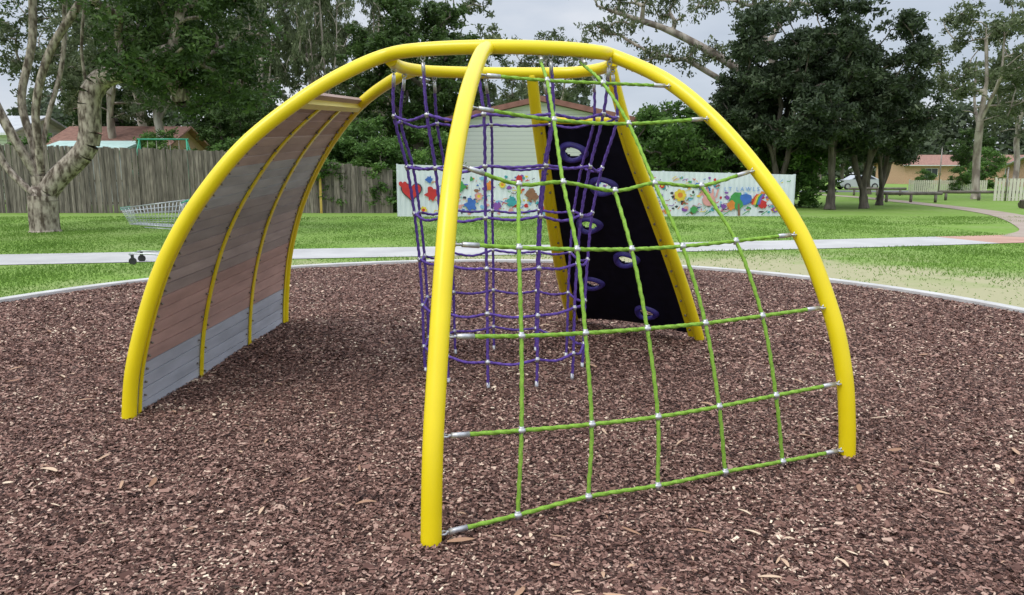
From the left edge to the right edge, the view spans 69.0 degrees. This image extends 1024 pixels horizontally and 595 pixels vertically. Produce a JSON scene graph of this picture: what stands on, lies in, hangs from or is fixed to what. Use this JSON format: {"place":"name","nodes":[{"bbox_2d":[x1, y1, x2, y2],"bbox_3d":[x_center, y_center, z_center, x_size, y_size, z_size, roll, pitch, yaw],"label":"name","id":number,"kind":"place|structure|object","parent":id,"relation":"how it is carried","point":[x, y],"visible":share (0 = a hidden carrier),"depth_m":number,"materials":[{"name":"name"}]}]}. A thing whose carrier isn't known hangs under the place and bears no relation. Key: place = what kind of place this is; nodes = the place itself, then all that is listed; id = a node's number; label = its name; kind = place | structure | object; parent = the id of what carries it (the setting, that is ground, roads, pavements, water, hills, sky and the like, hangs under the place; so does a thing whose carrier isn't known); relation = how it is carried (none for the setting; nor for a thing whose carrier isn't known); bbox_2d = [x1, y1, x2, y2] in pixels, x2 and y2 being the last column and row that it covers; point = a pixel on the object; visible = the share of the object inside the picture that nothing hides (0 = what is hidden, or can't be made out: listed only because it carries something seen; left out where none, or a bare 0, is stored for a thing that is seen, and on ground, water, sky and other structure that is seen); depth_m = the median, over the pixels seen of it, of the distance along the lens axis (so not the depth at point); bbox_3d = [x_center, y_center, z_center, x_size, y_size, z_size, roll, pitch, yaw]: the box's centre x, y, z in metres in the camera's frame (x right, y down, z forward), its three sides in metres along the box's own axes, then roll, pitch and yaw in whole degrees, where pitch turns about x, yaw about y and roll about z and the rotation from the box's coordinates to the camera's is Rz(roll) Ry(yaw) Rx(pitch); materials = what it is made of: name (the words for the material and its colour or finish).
{"place":"outdoors","nodes":[
{"label":"outdoors","id":0,"kind":"place"},
{"bbox_2d":[0,116,67,196],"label":"weatherboard house","id":1,"kind":"structure","parent":0,"point":[55,127],"depth_m":46.84,"materials":[{"name":"paint"}]},
{"bbox_2d":[47,141,147,204],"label":"garden shed","id":2,"kind":"structure","parent":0,"point":[122,144],"depth_m":38.25,"materials":[{"name":"paint"}]},
{"bbox_2d":[0,237,992,264],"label":"path","id":3,"kind":"structure","parent":0,"point":[52,258],"depth_m":15.54,"materials":[{"name":"concrete"}]},
{"bbox_2d":[0,175,1023,307],"bbox_3d":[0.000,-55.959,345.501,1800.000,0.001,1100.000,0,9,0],"label":"ground","id":4,"kind":"structure","parent":0,"point":[847,206],"depth_m":17.99,"materials":[{"name":"green plant"}]},
{"bbox_2d":[1,132,78,195],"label":"shrub","id":5,"kind":"object","parent":4,"relation":"on","point":[25,141],"visible":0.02,"depth_m":37.12,"materials":[{"name":"green plant"}]},
{"bbox_2d":[0,0,131,125],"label":"gum tree","id":6,"kind":"object","parent":4,"relation":"on","point":[16,64],"visible":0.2,"depth_m":56.17,"materials":[{"name":"green plant"}]},
{"bbox_2d":[26,0,170,138],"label":"gum tree","id":7,"kind":"object","parent":4,"relation":"on","point":[73,81],"visible":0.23,"depth_m":45.58,"materials":[{"name":"green plant"}]},
{"bbox_2d":[47,51,173,126],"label":"broadleaf tree","id":8,"kind":"object","parent":4,"relation":"on","point":[118,122],"visible":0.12,"depth_m":57.45,"materials":[{"name":"green plant"}]},
{"bbox_2d":[68,0,186,125],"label":"gum tree","id":9,"kind":"object","parent":4,"relation":"on","point":[87,52],"visible":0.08,"depth_m":53.90,"materials":[{"name":"green plant"}]},
{"bbox_2d":[47,126,209,157],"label":"brick house","id":10,"kind":"structure","parent":4,"relation":"on","point":[123,133],"depth_m":48.10,"materials":[{"name":"ceramic"}]},
{"bbox_2d":[46,0,220,192],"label":"gum tree","id":11,"kind":"object","parent":4,"relation":"on","point":[158,116],"visible":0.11,"depth_m":38.83,"materials":[{"name":"green plant"}]},
{"bbox_2d":[0,0,296,232],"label":"paperbark tree","id":12,"kind":"object","parent":4,"relation":"on","point":[164,55],"visible":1,"depth_m":19.55,"materials":[{"name":"green plant"}]},
{"bbox_2d":[120,199,189,264],"bbox_3d":[-6.314,-1.187,13.389,1.158,1.137,0.636,-1,10,-7],"label":"shopping trolley","id":13,"kind":"object","parent":4,"relation":"on","point":[133,260],"visible":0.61,"depth_m":13.19,"materials":[{"name":"silver metal"}]},
{"bbox_2d":[137,139,190,196],"bbox_3d":[-15.600,-5.553,33.544,2.969,3.145,1.867,0,9,0],"label":"swing set","id":14,"kind":"object","parent":4,"relation":"on","point":[139,145],"visible":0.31,"depth_m":33.26,"materials":[{"name":"green metal"}]},
{"bbox_2d":[132,127,197,193],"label":"shrub","id":15,"kind":"object","parent":4,"relation":"on","point":[153,135],"visible":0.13,"depth_m":36.77,"materials":[{"name":"green plant"}]},
{"bbox_2d":[0,144,392,212],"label":"timber fence","id":16,"kind":"object","parent":4,"relation":"on","point":[152,175],"visible":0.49,"depth_m":30.25,"materials":[{"name":"brown wood"}]},
{"bbox_2d":[187,136,240,166],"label":"shrub","id":17,"kind":"object","parent":4,"relation":"on","point":[226,145],"visible":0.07,"depth_m":32.74,"materials":[{"name":"green plant"}]},
{"bbox_2d":[181,80,279,146],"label":"broadleaf tree","id":18,"kind":"object","parent":4,"relation":"on","point":[206,121],"visible":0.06,"depth_m":54.89,"materials":[{"name":"green plant"}]},
{"bbox_2d":[193,86,272,150],"bbox_3d":[-13.303,-7.591,37.399,4.153,5.914,4.877,7,12,38],"label":"broadleaf tree","id":19,"kind":"object","parent":4,"relation":"on","point":[243,125],"visible":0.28,"depth_m":35.99,"materials":[{"name":"green plant"}]},
{"bbox_2d":[205,0,275,98],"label":"gum tree","id":20,"kind":"object","parent":4,"relation":"on","point":[264,74],"visible":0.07,"depth_m":40.39,"materials":[{"name":"green plant"}]},
{"bbox_2d":[189,0,327,122],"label":"gum tree","id":21,"kind":"object","parent":4,"relation":"on","point":[271,107],"visible":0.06,"depth_m":44.99,"materials":[{"name":"green plant"}]},
{"bbox_2d":[227,0,312,106],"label":"gum tree","id":22,"kind":"object","parent":4,"relation":"on","point":[282,43],"visible":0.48,"depth_m":37.35,"materials":[{"name":"green plant"}]},
{"bbox_2d":[276,0,351,95],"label":"gum tree","id":23,"kind":"object","parent":4,"relation":"on","point":[316,31],"visible":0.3,"depth_m":38.82,"materials":[{"name":"green plant"}]},
{"bbox_2d":[285,0,345,87],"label":"gum tree","id":24,"kind":"object","parent":4,"relation":"on","point":[300,74],"visible":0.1,"depth_m":44.16,"materials":[{"name":"green plant"}]},
{"bbox_2d":[319,177,322,212],"bbox_3d":[-7.750,-4.167,30.175,0.090,1.500,0.040,0,9,0],"label":"timber stake","id":25,"kind":"object","parent":4,"relation":"on","point":[320,194],"visible":0.86,"depth_m":30.16,"materials":[{"name":"paint"}]},
{"bbox_2d":[287,0,359,94],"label":"gum tree","id":26,"kind":"object","parent":4,"relation":"on","point":[314,65],"visible":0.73,"depth_m":36.09,"materials":[{"name":"green plant"}]},
{"bbox_2d":[309,120,372,195],"bbox_3d":[-7.289,-5.702,32.767,4.253,4.177,3.472,-5,11,-26],"label":"shrub","id":27,"kind":"object","parent":4,"relation":"on","point":[341,160],"visible":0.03,"depth_m":31.82,"materials":[{"name":"green plant"}]},
{"bbox_2d":[316,136,366,211],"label":"shrub","id":28,"kind":"object","parent":4,"relation":"on","point":[326,165],"visible":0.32,"depth_m":30.25,"materials":[{"name":"green plant"}]},
{"bbox_2d":[329,113,412,208],"bbox_3d":[-6.237,-5.687,32.089,4.477,4.397,3.654,6,11,30],"label":"shrub","id":29,"kind":"object","parent":4,"relation":"on","point":[361,131],"visible":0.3,"depth_m":31.82,"materials":[{"name":"green plant"}]},
{"bbox_2d":[341,0,415,138],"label":"gum tree","id":30,"kind":"object","parent":4,"relation":"on","point":[374,7],"visible":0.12,"depth_m":41.75,"materials":[{"name":"green plant"}]},
{"bbox_2d":[328,11,429,139],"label":"gum tree","id":31,"kind":"object","parent":4,"relation":"on","point":[339,86],"visible":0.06,"depth_m":53.62,"materials":[{"name":"green plant"}]},
{"bbox_2d":[352,135,427,211],"bbox_3d":[-5.465,-5.120,31.278,2.850,3.430,3.492,-8,12,-39],"label":"shrub","id":32,"kind":"object","parent":4,"relation":"on","point":[381,148],"visible":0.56,"depth_m":30.26,"materials":[{"name":"green plant"}]},
{"bbox_2d":[371,134,428,210],"bbox_3d":[-4.687,-5.276,31.978,2.924,3.518,3.582,1,10,6],"label":"shrub","id":33,"kind":"object","parent":4,"relation":"on","point":[420,161],"visible":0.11,"depth_m":31.02,"materials":[{"name":"green plant"}]},
{"bbox_2d":[335,0,507,154],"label":"broadleaf tree","id":34,"kind":"object","parent":4,"relation":"on","point":[394,32],"visible":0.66,"depth_m":35.58,"materials":[{"name":"green plant"}]},
{"bbox_2d":[386,124,465,164],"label":"shrub","id":35,"kind":"object","parent":4,"relation":"on","point":[444,135],"visible":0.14,"depth_m":32.22,"materials":[{"name":"green plant"}]},
{"bbox_2d":[366,0,507,158],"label":"gum tree","id":36,"kind":"object","parent":4,"relation":"on","point":[494,35],"visible":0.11,"depth_m":48.79,"materials":[{"name":"green plant"}]},
{"bbox_2d":[0,261,1023,594],"bbox_3d":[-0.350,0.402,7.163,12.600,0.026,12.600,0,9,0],"label":"mulch bed","id":37,"kind":"object","parent":4,"relation":"on","point":[484,428],"visible":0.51,"depth_m":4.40,"materials":[{"name":"brown wood"}]},
{"bbox_2d":[121,39,855,546],"bbox_3d":[-0.302,-0.485,5.510,4.497,2.578,5.133,0,9,0],"label":"climbing frame","id":38,"kind":"object","parent":37,"relation":"on","point":[217,287],"visible":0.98,"depth_m":5.29,"materials":[{"name":"yellow metal"}]},
{"bbox_2d":[0,259,1023,312],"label":"kerb","id":39,"kind":"structure","parent":4,"relation":"on","point":[720,269],"depth_m":10.60,"materials":[{"name":"concrete"}]},
{"bbox_2d":[6,81,1023,178],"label":"distant wood","id":40,"kind":"object","parent":4,"relation":"on","point":[948,133],"visible":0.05,"depth_m":141.73,"materials":[{"name":"green plant"}]},
{"bbox_2d":[495,27,605,106],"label":"gum tree","id":41,"kind":"object","parent":4,"relation":"on","point":[563,93],"visible":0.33,"depth_m":57.61,"materials":[{"name":"green plant"}]},
{"bbox_2d":[396,164,795,216],"bbox_3d":[3.191,-4.030,27.981,14.994,1.950,0.136,0,9,-1],"label":"mural fence","id":42,"kind":"object","parent":4,"relation":"on","point":[745,195],"visible":0.48,"depth_m":27.98,"materials":[{"name":"white paint"}]},
{"bbox_2d":[632,125,664,162],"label":"shrub","id":43,"kind":"object","parent":4,"relation":"on","point":[644,136],"visible":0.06,"depth_m":37.13,"materials":[{"name":"green plant"}]},
{"bbox_2d":[632,100,722,171],"bbox_3d":[7.609,-6.673,35.062,5.596,5.496,4.568,-5,11,-26],"label":"shrub","id":44,"kind":"object","parent":4,"relation":"on","point":[689,155],"visible":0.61,"depth_m":34.22,"materials":[{"name":"green plant"}]},
{"bbox_2d":[661,106,750,172],"bbox_3d":[9.389,-6.918,36.533,4.568,5.496,5.596,1,10,6],"label":"shrub","id":45,"kind":"object","parent":4,"relation":"on","point":[688,112],"visible":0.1,"depth_m":35.18,"materials":[{"name":"green plant"}]},
{"bbox_2d":[573,0,844,146],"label":"gum tree","id":46,"kind":"object","parent":4,"relation":"on","point":[709,52],"visible":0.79,"depth_m":38.27,"materials":[{"name":"green plant"}]},
{"bbox_2d":[697,120,779,173],"bbox_3d":[10.399,-6.413,35.857,4.701,4.617,3.837,8,12,38],"label":"shrub","id":47,"kind":"object","parent":4,"relation":"on","point":[721,164],"visible":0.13,"depth_m":34.62,"materials":[{"name":"green plant"}]},
{"bbox_2d":[711,64,785,171],"bbox_3d":[11.292,-7.759,35.662,3.482,6.826,5.647,8,12,40],"label":"she oak tree","id":48,"kind":"object","parent":4,"relation":"on","point":[729,83],"visible":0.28,"depth_m":34.13,"materials":[{"name":"green plant"}]},
{"bbox_2d":[727,142,772,172],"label":"shrub","id":49,"kind":"object","parent":4,"relation":"on","point":[764,149],"visible":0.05,"depth_m":35.63,"materials":[{"name":"green plant"}]},
{"bbox_2d":[703,0,872,173],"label":"she oak tree","id":50,"kind":"object","parent":4,"relation":"on","point":[744,49],"visible":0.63,"depth_m":33.16,"materials":[{"name":"green plant"}]},
{"bbox_2d":[714,0,873,172],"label":"she oak tree","id":51,"kind":"object","parent":4,"relation":"on","point":[769,7],"visible":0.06,"depth_m":35.55,"materials":[{"name":"green plant"}]},
{"bbox_2d":[766,124,843,207],"bbox_3d":[13.806,-6.294,35.731,3.654,4.397,4.477,-3,10,-17],"label":"shrub","id":52,"kind":"object","parent":4,"relation":"on","point":[806,173],"visible":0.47,"depth_m":34.71,"materials":[{"name":"green plant"}]},
{"bbox_2d":[796,157,827,192],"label":"shrub","id":53,"kind":"object","parent":4,"relation":"on","point":[814,188],"visible":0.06,"depth_m":60.72,"materials":[{"name":"green plant"}]},
{"bbox_2d":[779,0,892,209],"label":"she oak tree","id":54,"kind":"object","parent":4,"relation":"on","point":[825,126],"visible":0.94,"depth_m":31.10,"materials":[{"name":"green plant"}]},
{"bbox_2d":[835,156,861,179],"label":"broadleaf tree","id":55,"kind":"object","parent":4,"relation":"on","point":[841,168],"visible":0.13,"depth_m":94.39,"materials":[{"name":"green plant"}]},
{"bbox_2d":[836,175,878,189],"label":"parked car","id":56,"kind":"object","parent":4,"relation":"on","point":[849,181],"visible":0.42,"depth_m":73.78,"materials":[{"name":"silver metal"}]},
{"bbox_2d":[848,187,906,195],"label":"log barrier","id":57,"kind":"object","parent":4,"relation":"on","point":[900,189],"visible":0.83,"depth_m":54.18,"materials":[{"name":"wood"}]},
{"bbox_2d":[838,147,916,193],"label":"she oak tree","id":58,"kind":"object","parent":4,"relation":"on","point":[844,160],"visible":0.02,"depth_m":57.06,"materials":[{"name":"plant"}]},
{"bbox_2d":[805,8,963,208],"bbox_3d":[16.148,-8.311,33.469,7.153,8.646,4.410,7,12,36],"label":"she oak tree","id":59,"kind":"object","parent":4,"relation":"on","point":[910,25],"visible":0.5,"depth_m":32.28,"materials":[{"name":"green plant"}]},
{"bbox_2d":[841,54,931,204],"bbox_3d":[18.516,-8.338,37.211,6.174,7.463,3.806,-6,11,-34],"label":"she oak tree","id":60,"kind":"object","parent":4,"relation":"on","point":[900,155],"visible":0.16,"depth_m":37.08,"materials":[{"name":"green plant"}]},
{"bbox_2d":[849,81,938,199],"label":"she oak tree","id":61,"kind":"object","parent":4,"relation":"on","point":[890,165],"visible":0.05,"depth_m":43.92,"materials":[{"name":"green plant"}]},
{"bbox_2d":[884,192,942,202],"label":"log barrier","id":62,"kind":"object","parent":4,"relation":"on","point":[911,194],"visible":0.86,"depth_m":41.35,"materials":[{"name":"wood"}]},
{"bbox_2d":[912,168,940,191],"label":"shrub","id":63,"kind":"object","parent":4,"relation":"on","point":[930,176],"visible":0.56,"depth_m":60.86,"materials":[{"name":"green plant"}]},
{"bbox_2d":[938,147,942,189],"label":"metal post","id":64,"kind":"object","parent":4,"relation":"on","point":[940,168],"visible":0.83,"depth_m":59.08,"materials":[{"name":"metal"}]},
{"bbox_2d":[908,179,987,191],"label":"cream fence","id":65,"kind":"object","parent":4,"relation":"on","point":[926,186],"visible":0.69,"depth_m":60.17,"materials":[{"name":"wood"}]},
{"bbox_2d":[947,166,971,193],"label":"shrub","id":66,"kind":"object","parent":4,"relation":"on","point":[965,177],"visible":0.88,"depth_m":59.66,"materials":[{"name":"green plant"}]},
{"bbox_2d":[919,0,1023,198],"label":"gum tree","id":67,"kind":"object","parent":4,"relation":"on","point":[996,30],"visible":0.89,"depth_m":45.38,"materials":[{"name":"green plant"}]},
{"bbox_2d":[945,128,1000,186],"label":"broadleaf tree","id":68,"kind":"object","parent":4,"relation":"on","point":[965,150],"visible":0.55,"depth_m":90.18,"materials":[{"name":"green plant"}]},
{"bbox_2d":[937,190,1019,200],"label":"log barrier","id":69,"kind":"object","parent":4,"relation":"on","point":[946,192],"visible":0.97,"depth_m":44.51,"materials":[{"name":"wood"}]},
{"bbox_2d":[952,0,1023,196],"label":"gum tree","id":70,"kind":"object","parent":4,"relation":"on","point":[1009,97],"visible":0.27,"depth_m":50.76,"materials":[{"name":"green plant"}]},
{"bbox_2d":[965,146,1013,188],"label":"shrub","id":71,"kind":"object","parent":4,"relation":"on","point":[998,163],"visible":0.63,"depth_m":77.84,"materials":[{"name":"green plant"}]},
{"bbox_2d":[971,57,1023,190],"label":"gum tree","id":72,"kind":"object","parent":4,"relation":"on","point":[1017,135],"visible":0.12,"depth_m":64.91,"materials":[{"name":"green plant"}]},
{"bbox_2d":[1004,167,1009,200],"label":"metal post","id":73,"kind":"object","parent":4,"relation":"on","point":[1006,183],"visible":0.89,"depth_m":43.48,"materials":[{"name":"metal"}]},
{"bbox_2d":[993,177,1023,200],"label":"cream fence","id":74,"kind":"object","parent":4,"relation":"on","point":[1011,181],"visible":0.92,"depth_m":43.95,"materials":[{"name":"wood"}]},
{"bbox_2d":[1018,199,1023,207],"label":"log pile","id":75,"kind":"object","parent":4,"relation":"on","point":[1020,203],"visible":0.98,"depth_m":34.58,"materials":[{"name":"green wood"}]},
{"bbox_2d":[0,0,1023,174],"label":"sky","id":76,"kind":"structure","parent":0,"point":[524,19],"materials":[{"name":"white"}]},
{"bbox_2d":[444,96,636,167],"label":"weatherboard house","id":77,"kind":"structure","parent":0,"point":[514,146],"depth_m":35.23,"materials":[{"name":"white wood"}]},
{"bbox_2d":[800,190,980,191],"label":"road","id":78,"kind":"structure","parent":0,"point":[872,191],"depth_m":66.14,"materials":[{"name":"grey asphalt"}]},
{"bbox_2d":[818,194,1023,236],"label":"path","id":79,"kind":"structure","parent":0,"point":[1020,226],"depth_m":30.55,"materials":[{"name":"beige concrete"}]},
{"bbox_2d":[874,155,1023,183],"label":"brick house","id":80,"kind":"structure","parent":0,"point":[899,174],"depth_m":112.08,"materials":[{"name":"ceramic"}]},
{"bbox_2d":[925,168,937,176],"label":"window","id":81,"kind":"structure","parent":80,"relation":"in","point":[935,170],"depth_m":111.86,"materials":[{"name":"clear glass"}]},
{"bbox_2d":[937,235,1023,242],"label":"path","id":82,"kind":"structure","parent":0,"point":[998,239],"depth_m":18.41,"materials":[{"name":"concrete"}]},
{"bbox_2d":[1003,157,1023,186],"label":"brick house","id":83,"kind":"structure","parent":0,"point":[1011,169],"depth_m":90.83,"materials":[{"name":"brick"}]}
]}

